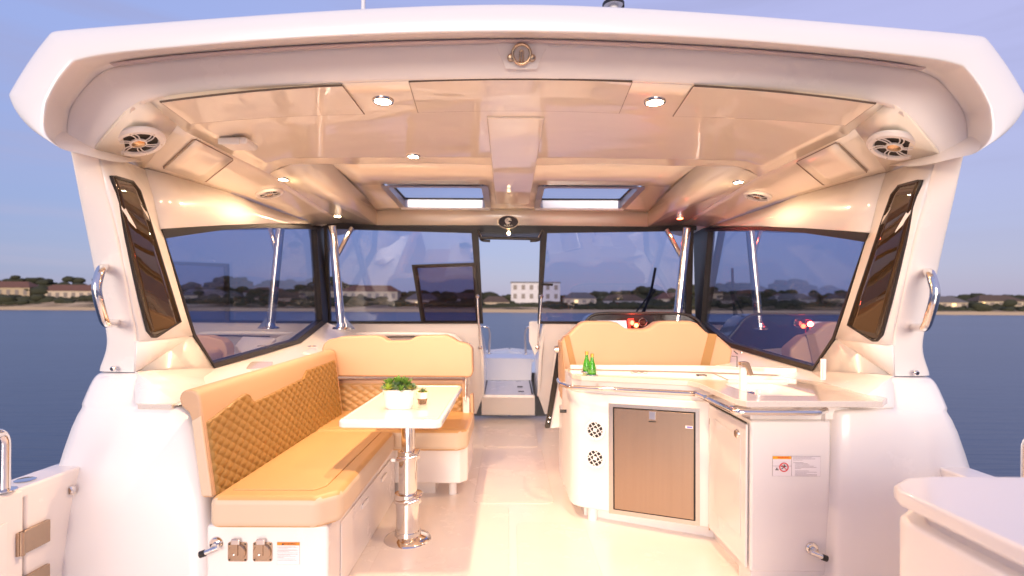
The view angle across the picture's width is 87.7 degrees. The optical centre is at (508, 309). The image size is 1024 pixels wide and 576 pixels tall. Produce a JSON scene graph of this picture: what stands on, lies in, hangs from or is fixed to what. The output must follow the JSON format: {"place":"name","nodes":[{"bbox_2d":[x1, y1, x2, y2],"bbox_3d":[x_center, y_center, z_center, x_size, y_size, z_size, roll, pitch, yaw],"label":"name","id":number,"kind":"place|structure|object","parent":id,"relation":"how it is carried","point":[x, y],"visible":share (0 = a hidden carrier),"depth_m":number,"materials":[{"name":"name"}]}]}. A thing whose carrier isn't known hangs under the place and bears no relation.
{"place":"outdoors","nodes":[
{"label":"outdoors","id":0,"kind":"place"},
{"bbox_2d":[322,223,696,232],"bbox_3d":[0.001,-0.712,4.640,3.259,0.102,0.093,0,0,0],"label":"windscreen header","id":1,"kind":"object","parent":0,"point":[498,228],"visible":0.45,"depth_m":4.61,"materials":[{"name":"black plastic"}]},
{"bbox_2d":[324,226,482,323],"bbox_3d":[-0.940,-0.288,4.735,1.427,0.846,0.278,0,0,0],"label":"frame","id":2,"kind":"object","parent":1,"relation":"attached to","point":[475,246],"visible":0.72,"depth_m":4.69,"materials":[{"name":"black metal"}]},
{"bbox_2d":[412,263,479,322],"bbox_3d":[-0.550,-0.141,4.747,0.597,0.538,0.170,0,0,0],"label":"vent window","id":3,"kind":"structure","parent":2,"relation":"attached to","point":[418,289],"depth_m":4.71,"materials":[{"name":"black rubber"}]},
{"bbox_2d":[475,295,481,349],"bbox_3d":[-0.265,0.116,4.775,0.040,0.500,0.095,0,0,25],"label":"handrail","id":4,"kind":"object","parent":2,"relation":"attached to","point":[478,317],"visible":1,"depth_m":4.76,"materials":[{"name":"silver metal"}]},
{"bbox_2d":[498,215,518,228],"bbox_3d":[0.000,-0.746,4.556,0.178,0.112,0.036,0,0,0],"label":"oval badge","id":5,"kind":"object","parent":1,"relation":"attached to","point":[508,221],"visible":1,"depth_m":4.55,"materials":[{"name":"metal"}]},
{"bbox_2d":[477,230,542,241],"bbox_3d":[0.015,-0.614,4.494,0.564,0.149,0.412,0,0,0],"label":"door hatch","id":6,"kind":"object","parent":1,"relation":"attached to","point":[530,236],"depth_m":4.38,"materials":[{"name":"black glass"}]},
{"bbox_2d":[538,228,693,323],"bbox_3d":[0.969,-0.284,4.738,1.399,0.842,0.276,0,0,0],"label":"frame","id":7,"kind":"object","parent":1,"relation":"attached to","point":[688,285],"visible":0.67,"depth_m":4.68,"materials":[{"name":"black metal"}]},
{"bbox_2d":[535,294,543,349],"bbox_3d":[0.279,0.116,4.775,0.040,0.500,0.097,0,0,-29],"label":"gas strut","id":8,"kind":"object","parent":7,"relation":"attached to","point":[541,296],"visible":1,"depth_m":4.76,"materials":[{"name":"silver metal"}]},
{"bbox_2d":[636,268,656,311],"bbox_3d":[1.293,-0.161,5.005,0.230,0.452,0.076,0,0,39],"label":"windscreen wiper","id":9,"kind":"object","parent":7,"relation":"attached to","point":[648,298],"visible":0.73,"depth_m":4.97,"materials":[{"name":"black rubber"}]},
{"bbox_2d":[486,349,534,372],"bbox_3d":[0.026,0.820,8.775,3.520,0.040,4.050,0,0,0],"label":"foredeck","id":10,"kind":"object","parent":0,"point":[508,351],"visible":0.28,"depth_m":9.88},
{"bbox_2d":[0,310,1023,479],"bbox_3d":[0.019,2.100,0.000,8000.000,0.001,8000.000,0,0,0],"label":"sea","id":11,"kind":"structure","parent":0,"point":[50,362],"depth_m":23.68,"materials":[{"name":"liquid"}]},
{"bbox_2d":[474,348,508,415],"bbox_3d":[-1.419,1.593,4.718,1.144,1.800,12.452,0,0,9],"label":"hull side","id":12,"kind":"object","parent":11,"relation":"on","point":[479,412],"visible":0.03,"depth_m":9.80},
{"bbox_2d":[0,464,79,497],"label":"side deck","id":13,"kind":"structure","parent":12,"relation":"on","point":[51,475],"depth_m":2.08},
{"bbox_2d":[0,429,18,493],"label":"grab rail","id":14,"kind":"object","parent":13,"relation":"on","point":[5,463],"visible":1,"depth_m":1.89,"materials":[{"name":"silver metal"}]},
{"bbox_2d":[13,477,36,482],"bbox_3d":[-1.838,0.647,2.030,0.068,0.003,0.068,0,0,0],"label":"deck plate","id":15,"kind":"object","parent":13,"relation":"on","point":[23,479],"visible":1,"depth_m":2.02,"materials":[{"name":"silver metal"}]},
{"bbox_2d":[0,307,1023,314],"bbox_3d":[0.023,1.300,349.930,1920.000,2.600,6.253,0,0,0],"label":"sea wall","id":16,"kind":"structure","parent":11,"relation":"on","point":[495,310],"depth_m":349.24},
{"bbox_2d":[510,348,546,415],"bbox_3d":[1.462,1.608,4.718,1.144,1.800,12.452,0,0,-9],"label":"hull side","id":17,"kind":"object","parent":11,"relation":"on","point":[539,411],"visible":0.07,"depth_m":9.84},
{"bbox_2d":[940,467,993,476],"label":"side deck","id":18,"kind":"structure","parent":17,"relation":"on","point":[956,472],"depth_m":2.20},
{"bbox_2d":[1020,438,1023,476],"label":"grab rail","id":19,"kind":"object","parent":18,"relation":"on","point":[1022,462],"visible":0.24,"depth_m":1.90,"materials":[{"name":"silver metal"}]},
{"bbox_2d":[0,284,1023,311],"bbox_3d":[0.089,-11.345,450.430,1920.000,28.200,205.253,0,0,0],"label":"shore terrain","id":20,"kind":"structure","parent":0,"point":[91,304],"depth_m":360.38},
{"bbox_2d":[0,281,37,295],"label":"waterfront house","id":21,"kind":"structure","parent":20,"relation":"on","point":[13,287],"depth_m":370.00,"materials":[{"name":"brown"}]},
{"bbox_2d":[44,285,91,297],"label":"waterfront house","id":22,"kind":"structure","parent":20,"relation":"on","point":[65,291],"depth_m":371.00,"materials":[{"name":"brown"}]},
{"bbox_2d":[183,289,227,298],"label":"waterfront house","id":23,"kind":"structure","parent":20,"relation":"on","point":[190,294],"depth_m":375.50,"materials":[{"name":"grey"}]},
{"bbox_2d":[342,285,400,301],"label":"waterfront house","id":24,"kind":"structure","parent":20,"relation":"on","point":[390,292],"depth_m":373.00,"materials":[{"name":"brown"}]},
{"bbox_2d":[404,293,437,303],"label":"waterfront house","id":25,"kind":"structure","parent":20,"relation":"on","point":[427,298],"depth_m":370.55,"materials":[{"name":"grey"}]},
{"bbox_2d":[447,293,473,301],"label":"waterfront house","id":26,"kind":"structure","parent":20,"relation":"on","point":[465,295],"depth_m":373.91,"materials":[{"name":"grey"}]},
{"bbox_2d":[483,296,509,303],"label":"waterfront house","id":27,"kind":"structure","parent":20,"relation":"on","point":[494,299],"depth_m":371.12,"materials":[{"name":"brown"}]},
{"bbox_2d":[0,294,1023,311],"bbox_3d":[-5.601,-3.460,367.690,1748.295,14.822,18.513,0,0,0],"label":"shoreline bushes","id":28,"kind":"object","parent":20,"relation":"on","point":[348,301],"visible":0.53,"depth_m":362.57,"materials":[{"name":"green plant"}]},
{"bbox_2d":[0,275,1023,302],"bbox_3d":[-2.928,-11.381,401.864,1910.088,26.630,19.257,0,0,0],"label":"woodland","id":29,"kind":"object","parent":20,"relation":"on","point":[238,284],"visible":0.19,"depth_m":398.90,"materials":[{"name":"green plant"}]},
{"bbox_2d":[24,285,1017,307],"bbox_3d":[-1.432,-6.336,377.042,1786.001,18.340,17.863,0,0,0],"label":"shoreline shrubs","id":30,"kind":"object","parent":20,"relation":"on","point":[39,289],"visible":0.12,"depth_m":371.33,"materials":[{"name":"green plant"}]},
{"bbox_2d":[510,282,560,302],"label":"waterfront house","id":31,"kind":"structure","parent":20,"relation":"on","point":[524,292],"depth_m":390.00,"materials":[{"name":"white"}]},
{"bbox_2d":[562,292,596,305],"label":"waterfront house","id":32,"kind":"structure","parent":20,"relation":"on","point":[580,297],"depth_m":372.00,"materials":[{"name":"grey"}]},
{"bbox_2d":[601,295,643,303],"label":"waterfront house","id":33,"kind":"structure","parent":20,"relation":"on","point":[608,299],"depth_m":371.69,"materials":[{"name":"grey"}]},
{"bbox_2d":[652,293,675,301],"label":"waterfront house","id":34,"kind":"structure","parent":20,"relation":"on","point":[666,297],"depth_m":375.90,"materials":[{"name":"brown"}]},
{"bbox_2d":[767,293,816,302],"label":"waterfront house","id":35,"kind":"structure","parent":20,"relation":"on","point":[793,296],"depth_m":374.55,"materials":[{"name":"grey"}]},
{"bbox_2d":[822,293,846,302],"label":"waterfront house","id":36,"kind":"structure","parent":20,"relation":"on","point":[839,296],"depth_m":375.86,"materials":[{"name":"grey"}]},
{"bbox_2d":[939,296,969,306],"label":"waterfront house","id":37,"kind":"structure","parent":20,"relation":"on","point":[951,301],"depth_m":371.00,"materials":[{"name":"grey"}]},
{"bbox_2d":[967,295,1023,306],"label":"waterfront house","id":38,"kind":"structure","parent":20,"relation":"on","point":[993,299],"depth_m":373.16,"materials":[{"name":"brown"}]},
{"bbox_2d":[0,0,1023,295],"label":"sky","id":39,"kind":"structure","parent":0,"point":[43,232],"materials":[{"name":"blue"}]},
{"bbox_2d":[95,78,938,226],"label":"ceiling","id":40,"kind":"structure","parent":0,"point":[512,161],"depth_m":2.91,"materials":[{"name":"plastic"}]},
{"bbox_2d":[118,126,165,156],"bbox_3d":[-1.558,-0.703,2.240,0.196,0.100,0.210,0,0,0],"label":"speaker","id":41,"kind":"object","parent":40,"relation":"attached to","point":[142,140],"visible":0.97,"depth_m":2.23},
{"bbox_2d":[163,139,232,181],"bbox_3d":[-1.542,-0.728,2.675,0.237,0.110,0.476,0,0,0],"label":"access hatch","id":42,"kind":"object","parent":40,"relation":"attached to","point":[196,159],"visible":1,"depth_m":2.64,"materials":[{"name":"white"}]},
{"bbox_2d":[218,137,256,150],"bbox_3d":[-1.280,-0.782,2.526,0.135,0.040,0.128,0,0,0],"label":"smoke alarm","id":43,"kind":"object","parent":40,"relation":"attached to","point":[238,143],"visible":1,"depth_m":2.48,"materials":[{"name":"white plastic"}]},
{"bbox_2d":[159,84,364,123],"bbox_3d":[-0.992,-0.839,2.219,0.720,0.102,0.313,0,0,-5],"label":"ceiling hatch","id":44,"kind":"object","parent":40,"relation":"attached to","point":[334,99],"visible":1,"depth_m":2.19,"materials":[{"name":"white"}]},
{"bbox_2d":[255,188,283,198],"bbox_3d":[-1.528,-0.740,3.412,0.166,0.064,0.170,0,0,0],"label":"speaker","id":45,"kind":"object","parent":40,"relation":"attached to","point":[269,193],"visible":1,"depth_m":3.39},
{"bbox_2d":[277,177,289,180],"bbox_3d":[-1.364,-0.791,3.232,0.076,0.017,0.076,0,0,0],"label":"ceiling light","id":46,"kind":"object","parent":40,"relation":"attached to","point":[283,179],"visible":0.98,"depth_m":3.22,"materials":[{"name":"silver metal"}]},
{"bbox_2d":[372,96,393,105],"bbox_3d":[-0.534,-0.893,2.274,0.093,0.017,0.093,0,0,0],"label":"ceiling light","id":47,"kind":"object","parent":40,"relation":"attached to","point":[384,100],"visible":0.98,"depth_m":2.26,"materials":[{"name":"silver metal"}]},
{"bbox_2d":[407,154,419,158],"bbox_3d":[-0.550,-0.892,3.091,0.081,0.017,0.080,0,0,0],"label":"ceiling light","id":48,"kind":"object","parent":40,"relation":"attached to","point":[414,156],"visible":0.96,"depth_m":3.09,"materials":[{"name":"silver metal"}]},
{"bbox_2d":[381,184,490,209],"bbox_3d":[-0.525,-0.887,4.135,0.764,0.105,0.730,0,0,0],"label":"skylight","id":49,"kind":"object","parent":40,"relation":"attached to","point":[398,197],"visible":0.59,"depth_m":4.42,"materials":[{"name":"grey"}]},
{"bbox_2d":[409,78,632,112],"bbox_3d":[0.046,-0.899,2.254,0.917,0.021,0.346,0,0,0],"label":"ceiling hatch","id":50,"kind":"object","parent":40,"relation":"attached to","point":[559,95],"visible":1,"depth_m":2.23,"materials":[{"name":"white"}]},
{"bbox_2d":[534,185,644,210],"bbox_3d":[0.595,-0.882,4.135,0.764,0.105,0.730,0,0,0],"label":"skylight","id":51,"kind":"object","parent":40,"relation":"attached to","point":[627,198],"visible":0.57,"depth_m":4.43,"materials":[{"name":"grey"}]},
{"bbox_2d":[644,97,665,106],"bbox_3d":[0.623,-0.886,2.267,0.093,0.017,0.093,0,0,0],"label":"ceiling light","id":52,"kind":"object","parent":40,"relation":"attached to","point":[653,101],"visible":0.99,"depth_m":2.25,"materials":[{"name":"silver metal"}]},
{"bbox_2d":[732,180,744,183],"bbox_3d":[1.403,-0.779,3.249,0.076,0.017,0.076,0,0,0],"label":"ceiling light","id":53,"kind":"object","parent":40,"relation":"attached to","point":[737,181],"visible":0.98,"depth_m":3.23,"materials":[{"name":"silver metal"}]},
{"bbox_2d":[743,190,771,201],"bbox_3d":[1.595,-0.724,3.412,0.166,0.064,0.170,0,0,0],"label":"speaker","id":54,"kind":"object","parent":40,"relation":"attached to","point":[757,196],"visible":1,"depth_m":3.39},
{"bbox_2d":[673,85,875,125],"bbox_3d":[1.075,-0.828,2.217,0.696,0.102,0.329,0,0,5],"label":"ceiling hatch","id":55,"kind":"object","parent":40,"relation":"attached to","point":[723,102],"visible":1,"depth_m":2.17,"materials":[{"name":"white"}]},
{"bbox_2d":[796,142,867,185],"bbox_3d":[1.609,-0.711,2.675,0.237,0.110,0.476,0,0,0],"label":"access hatch","id":56,"kind":"object","parent":40,"relation":"attached to","point":[835,162],"visible":1,"depth_m":2.64,"materials":[{"name":"white"}]},
{"bbox_2d":[866,130,915,159],"bbox_3d":[1.625,-0.687,2.240,0.196,0.100,0.210,0,0,0],"label":"speaker","id":57,"kind":"object","parent":40,"relation":"attached to","point":[890,144],"visible":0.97,"depth_m":2.23},
{"bbox_2d":[67,43,966,375],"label":"aft arch","id":58,"kind":"structure","parent":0,"point":[109,97],"depth_m":2.06,"materials":[{"name":"plastic"}]},
{"bbox_2d":[91,264,120,370],"bbox_3d":[-1.699,0.042,2.263,0.056,0.474,0.291,0,0,-23],"label":"pillar grab bar","id":59,"kind":"object","parent":58,"relation":"attached to","point":[101,270],"visible":0.99,"depth_m":2.15,"materials":[{"name":"silver metal"}]},
{"bbox_2d":[9,4,1023,235],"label":"hardtop","id":60,"kind":"object","parent":58,"relation":"on","point":[972,74],"visible":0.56,"depth_m":1.83,"materials":[{"name":"plastic"}]},
{"bbox_2d":[361,0,364,8],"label":"antenna","id":61,"kind":"object","parent":60,"relation":"on","point":[362,4],"depth_m":2.29,"materials":[{"name":"white plastic"}]},
{"bbox_2d":[110,39,925,70],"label":"awning track","id":62,"kind":"structure","parent":60,"relation":"attached to","point":[543,41],"depth_m":1.99,"materials":[{"name":"plastic"}]},
{"bbox_2d":[495,43,547,68],"bbox_3d":[0.050,-0.970,2.018,0.218,0.098,0.054,0,0,0],"label":"ring latch","id":63,"kind":"object","parent":58,"relation":"attached to","point":[521,55],"visible":0.97,"depth_m":2.02,"materials":[{"name":"gold metal"}]},
{"bbox_2d":[602,0,624,7],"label":"roof light","id":64,"kind":"object","parent":58,"relation":"on","point":[615,3],"visible":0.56,"depth_m":2.13,"materials":[{"name":"white plastic"}]},
{"bbox_2d":[909,268,940,375],"bbox_3d":[1.758,0.060,2.263,0.056,0.474,0.290,0,0,23],"label":"pillar grab bar","id":65,"kind":"object","parent":58,"relation":"attached to","point":[930,275],"visible":0.99,"depth_m":2.15,"materials":[{"name":"silver metal"}]},
{"bbox_2d":[349,416,739,575],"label":"deck floor","id":66,"kind":"structure","parent":0,"point":[509,508],"depth_m":2.85,"materials":[{"name":"plastic"}]},
{"bbox_2d":[22,475,77,575],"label":"bulwark","id":67,"kind":"object","parent":66,"relation":"on","point":[53,503],"visible":0.33,"depth_m":2.07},
{"bbox_2d":[0,490,49,575],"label":"stern gate","id":68,"kind":"structure","parent":67,"relation":"attached to","point":[17,542],"depth_m":1.92,"materials":[{"name":"plastic"}]},
{"bbox_2d":[68,485,75,494],"bbox_3d":[-1.775,0.732,2.158,0.040,0.040,0.018,0,0,0],"label":"deck lock","id":69,"kind":"object","parent":67,"relation":"attached to","point":[71,489],"visible":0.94,"depth_m":2.15,"materials":[{"name":"silver metal"}]},
{"bbox_2d":[59,323,364,575],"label":"coaming","id":70,"kind":"object","parent":66,"relation":"on","point":[141,505],"visible":0.51,"depth_m":2.19,"materials":[{"name":"plastic"}]},
{"bbox_2d":[138,401,180,408],"bbox_3d":[-1.515,0.417,2.410,0.146,0.021,0.250,0,0,0],"label":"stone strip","id":71,"kind":"object","parent":70,"relation":"on","point":[158,406],"visible":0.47,"depth_m":2.29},
{"bbox_2d":[98,158,314,405],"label":"side wall","id":72,"kind":"structure","parent":70,"relation":"on","point":[176,355],"depth_m":2.59,"materials":[{"name":"plastic"}]},
{"bbox_2d":[109,176,181,337],"bbox_3d":[-1.623,-0.214,2.384,0.050,0.694,0.517,0,0,-3],"label":"smoked panel","id":73,"kind":"object","parent":72,"relation":"attached to","point":[159,310],"visible":1,"depth_m":2.38,"materials":[{"name":"glass"}]},
{"bbox_2d":[161,224,329,367],"bbox_3d":[-1.643,-0.216,3.674,0.052,1.082,2.360,0,0,0],"label":"side window","id":74,"kind":"structure","parent":72,"relation":"attached to","point":[292,303],"depth_m":3.91,"materials":[{"name":"black glass"}]},
{"bbox_2d":[246,362,272,370],"bbox_3d":[-1.500,0.345,3.200,0.154,0.044,0.271,0,0,-21],"label":"stone strip","id":75,"kind":"object","parent":70,"relation":"on","point":[252,366],"visible":0.49,"depth_m":3.18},
{"bbox_2d":[328,225,354,328],"bbox_3d":[-1.355,-0.263,4.356,0.215,0.854,0.145,0,0,-32],"label":"support pole","id":76,"kind":"object","parent":70,"relation":"on","point":[342,322],"visible":1,"depth_m":4.32,"materials":[{"name":"silver metal"}]},
{"bbox_2d":[180,334,473,575],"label":"corner sofa","id":77,"kind":"object","parent":66,"relation":"on","point":[282,455],"visible":0.91,"depth_m":2.57,"materials":[{"name":"beige leather"}]},
{"bbox_2d":[198,536,223,557],"bbox_3d":[-1.159,0.928,2.076,0.076,0.068,0.049,0,0,0],"label":"hose bib","id":78,"kind":"object","parent":77,"relation":"attached to","point":[216,543],"visible":1,"depth_m":2.07,"materials":[{"name":"silver metal"}]},
{"bbox_2d":[228,539,246,561],"bbox_3d":[-1.065,0.945,2.090,0.076,0.093,0.020,0,0,0],"label":"power inlet","id":79,"kind":"object","parent":77,"relation":"attached to","point":[237,549],"visible":1,"depth_m":2.09,"materials":[{"name":"metal"}]},
{"bbox_2d":[253,539,272,561],"bbox_3d":[-0.966,0.945,2.090,0.076,0.093,0.020,0,0,0],"label":"power inlet","id":80,"kind":"object","parent":77,"relation":"attached to","point":[262,549],"visible":1,"depth_m":2.09,"materials":[{"name":"metal"}]},
{"bbox_2d":[277,542,299,563],"bbox_3d":[-0.865,0.960,2.098,0.089,0.087,0.004,0,0,0],"label":"warning label","id":81,"kind":"object","parent":77,"relation":"attached to","point":[288,552],"visible":1,"depth_m":2.10,"materials":[{"name":"grey"}]},
{"bbox_2d":[339,385,461,548],"bbox_3d":[-0.532,0.845,2.920,0.465,0.704,1.100,0,0,0],"label":"pedestal table","id":82,"kind":"object","parent":66,"relation":"on","point":[433,412],"visible":0.98,"depth_m":2.72,"materials":[{"name":"white"}]},
{"bbox_2d":[380,375,417,409],"bbox_3d":[-0.544,0.414,2.669,0.197,0.165,0.139,0,0,0],"label":"succulent pot","id":83,"kind":"object","parent":82,"relation":"on","point":[398,393],"visible":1,"depth_m":2.64,"materials":[{"name":"white"}]},
{"bbox_2d":[416,387,428,403],"bbox_3d":[-0.451,0.455,2.812,0.067,0.084,0.064,0,0,0],"label":"succulent cup","id":84,"kind":"object","parent":82,"relation":"on","point":[422,395],"visible":1,"depth_m":2.79,"materials":[{"name":"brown ceramic"}]},
{"bbox_2d":[332,324,485,413],"bbox_3d":[-0.959,0.654,5.597,1.452,1.082,1.606,0,0,0],"label":"bulkhead","id":85,"kind":"object","parent":66,"relation":"on","point":[476,380],"visible":0.27,"depth_m":4.92,"materials":[{"name":"white plastic"}]},
{"bbox_2d":[481,325,491,353],"bbox_3d":[-0.235,0.355,6.156,0.097,0.353,0.357,0,0,9],"label":"deck handrail","id":86,"kind":"object","parent":85,"relation":"attached to","point":[489,341],"visible":1,"depth_m":6.13,"materials":[{"name":"silver metal"}]},
{"bbox_2d":[482,354,534,414],"bbox_3d":[0.005,0.864,6.200,0.635,0.577,1.400,0,0,0],"label":"companionway step","id":87,"kind":"object","parent":66,"relation":"on","point":[508,389],"visible":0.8,"depth_m":6.03,"materials":[{"name":"white"}]},
{"bbox_2d":[529,321,575,413],"bbox_3d":[0.969,0.661,5.609,1.538,1.087,1.582,0,0,0],"label":"bulkhead","id":88,"kind":"object","parent":66,"relation":"on","point":[550,335],"visible":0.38,"depth_m":5.19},
{"bbox_2d":[523,326,528,354],"bbox_3d":[0.216,0.361,6.157,0.092,0.354,0.355,0,0,-7],"label":"deck handrail","id":89,"kind":"object","parent":88,"relation":"attached to","point":[525,343],"visible":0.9,"depth_m":6.17,"materials":[{"name":"silver metal"}]},
{"bbox_2d":[554,321,731,485],"bbox_3d":[0.918,0.641,3.570,1.216,1.127,0.760,0,0,0],"label":"helm bench","id":90,"kind":"object","parent":66,"relation":"on","point":[659,343],"visible":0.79,"depth_m":3.60,"materials":[{"name":"beige leather"}]},
{"bbox_2d":[545,353,561,427],"bbox_3d":[0.395,0.602,4.205,0.192,0.568,0.530,0,0,6],"label":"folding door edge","id":91,"kind":"object","parent":90,"relation":"attached to","point":[552,416],"visible":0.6,"depth_m":4.11,"materials":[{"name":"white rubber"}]},
{"bbox_2d":[562,365,886,575],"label":"galley unit","id":92,"kind":"object","parent":66,"relation":"on","point":[787,517],"visible":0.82,"depth_m":2.39,"materials":[{"name":"white plastic"}]},
{"bbox_2d":[583,351,589,370],"bbox_3d":[0.468,0.310,3.183,0.047,0.121,0.047,0,0,0],"label":"bottle","id":93,"kind":"object","parent":92,"relation":"on","point":[586,363],"visible":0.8,"depth_m":3.17,"materials":[{"name":"green glass"}]},
{"bbox_2d":[588,353,595,374],"bbox_3d":[0.476,0.310,3.028,0.047,0.121,0.047,0,0,0],"label":"bottle","id":94,"kind":"object","parent":92,"relation":"on","point":[591,368],"visible":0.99,"depth_m":3.01,"materials":[{"name":"green glass"}]},
{"bbox_2d":[585,419,605,440],"bbox_3d":[0.490,0.680,3.008,0.121,0.121,0.011,0,0,25],"label":"fan vent","id":95,"kind":"object","parent":92,"relation":"attached to","point":[595,429],"visible":1,"depth_m":3.00,"materials":[{"name":"white"}]},
{"bbox_2d":[585,447,605,468],"bbox_3d":[0.490,0.840,3.008,0.121,0.121,0.011,0,0,25],"label":"fan vent","id":96,"kind":"object","parent":92,"relation":"attached to","point":[595,457],"visible":1,"depth_m":3.00,"materials":[{"name":"white"}]},
{"bbox_2d":[609,403,699,525],"bbox_3d":[0.777,0.828,2.875,0.485,0.624,0.016,0,0,25],"label":"fridge","id":97,"kind":"object","parent":92,"relation":"in","point":[654,462],"visible":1,"depth_m":2.87,"materials":[{"name":"silver metal"}]},
{"bbox_2d":[556,378,828,415],"bbox_3d":[0.749,0.424,2.683,0.374,0.050,1.456,0,0,-40],"label":"counter rail","id":98,"kind":"object","parent":92,"relation":"attached to","point":[737,410],"visible":0.98,"depth_m":2.43,"materials":[{"name":"silver metal"}]},
{"bbox_2d":[709,403,747,566],"bbox_3d":[1.030,0.807,2.530,0.020,0.656,0.431,0,0,0],"label":"cabinet door","id":99,"kind":"structure","parent":92,"relation":"attached to","point":[728,466],"depth_m":2.48,"materials":[{"name":"white"}]},
{"bbox_2d":[709,405,747,566],"bbox_3d":[1.035,0.805,2.525,0.010,0.630,0.420,0,0,0],"label":"door slab","id":100,"kind":"structure","parent":99,"relation":"in","point":[737,544],"depth_m":2.41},
{"bbox_2d":[732,356,760,394],"bbox_3d":[1.095,0.333,2.463,0.095,0.229,0.114,0,0,0],"label":"folding faucet","id":101,"kind":"object","parent":92,"relation":"on","point":[745,370],"visible":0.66,"depth_m":2.49,"materials":[{"name":"white plastic"}]},
{"bbox_2d":[772,456,819,475],"bbox_3d":[1.242,0.676,2.296,0.206,0.086,0.006,0,0,0],"label":"warning label","id":102,"kind":"object","parent":92,"relation":"attached to","point":[795,465],"visible":1,"depth_m":2.30,"materials":[{"name":"grey"}]},
{"bbox_2d":[805,542,828,561],"bbox_3d":[1.318,1.036,2.274,0.076,0.068,0.049,0,0,0],"label":"hose bib","id":103,"kind":"object","parent":92,"relation":"attached to","point":[811,548],"visible":1,"depth_m":2.27,"materials":[{"name":"silver metal"}]},
{"bbox_2d":[716,348,969,575],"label":"coaming","id":104,"kind":"object","parent":66,"relation":"on","point":[877,456],"visible":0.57,"depth_m":2.27,"materials":[{"name":"plastic"}]},
{"bbox_2d":[582,312,708,332],"bbox_3d":[1.164,0.185,4.444,1.101,0.330,0.312,0,0,0],"label":"helm dash","id":105,"kind":"object","parent":104,"relation":"on","point":[633,319],"visible":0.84,"depth_m":4.31,"materials":[{"name":"black"}]},
{"bbox_2d":[665,228,690,320],"bbox_3d":[1.371,-0.254,4.355,0.218,0.836,0.147,0,0,31],"label":"support pole","id":106,"kind":"object","parent":105,"relation":"attached to","point":[682,252],"visible":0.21,"depth_m":4.32,"materials":[{"name":"silver metal"}]},
{"bbox_2d":[709,163,934,408],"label":"side wall","id":107,"kind":"structure","parent":104,"relation":"on","point":[853,358],"depth_m":2.60,"materials":[{"name":"plastic"}]},
{"bbox_2d":[693,227,868,370],"bbox_3d":[1.705,-0.199,3.674,0.052,1.082,2.360,0,0,0],"label":"side window","id":108,"kind":"structure","parent":107,"relation":"attached to","point":[727,272],"depth_m":4.00,"materials":[{"name":"black glass"}]},
{"bbox_2d":[847,180,923,341],"bbox_3d":[1.685,-0.197,2.384,0.051,0.695,0.517,0,0,3],"label":"smoked panel","id":109,"kind":"object","parent":107,"relation":"attached to","point":[870,311],"visible":1,"depth_m":2.38,"materials":[{"name":"glass"}]},
{"bbox_2d":[820,359,825,379],"bbox_3d":[1.442,0.275,2.443,0.024,0.093,0.070,0,0,33],"label":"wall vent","id":110,"kind":"object","parent":104,"relation":"attached to","point":[822,369],"depth_m":2.44,"materials":[{"name":"white plastic"}]},
{"bbox_2d":[894,477,1023,575],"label":"stern cabinet","id":111,"kind":"object","parent":66,"relation":"on","point":[961,526],"visible":1,"depth_m":1.10,"materials":[{"name":"plastic"}]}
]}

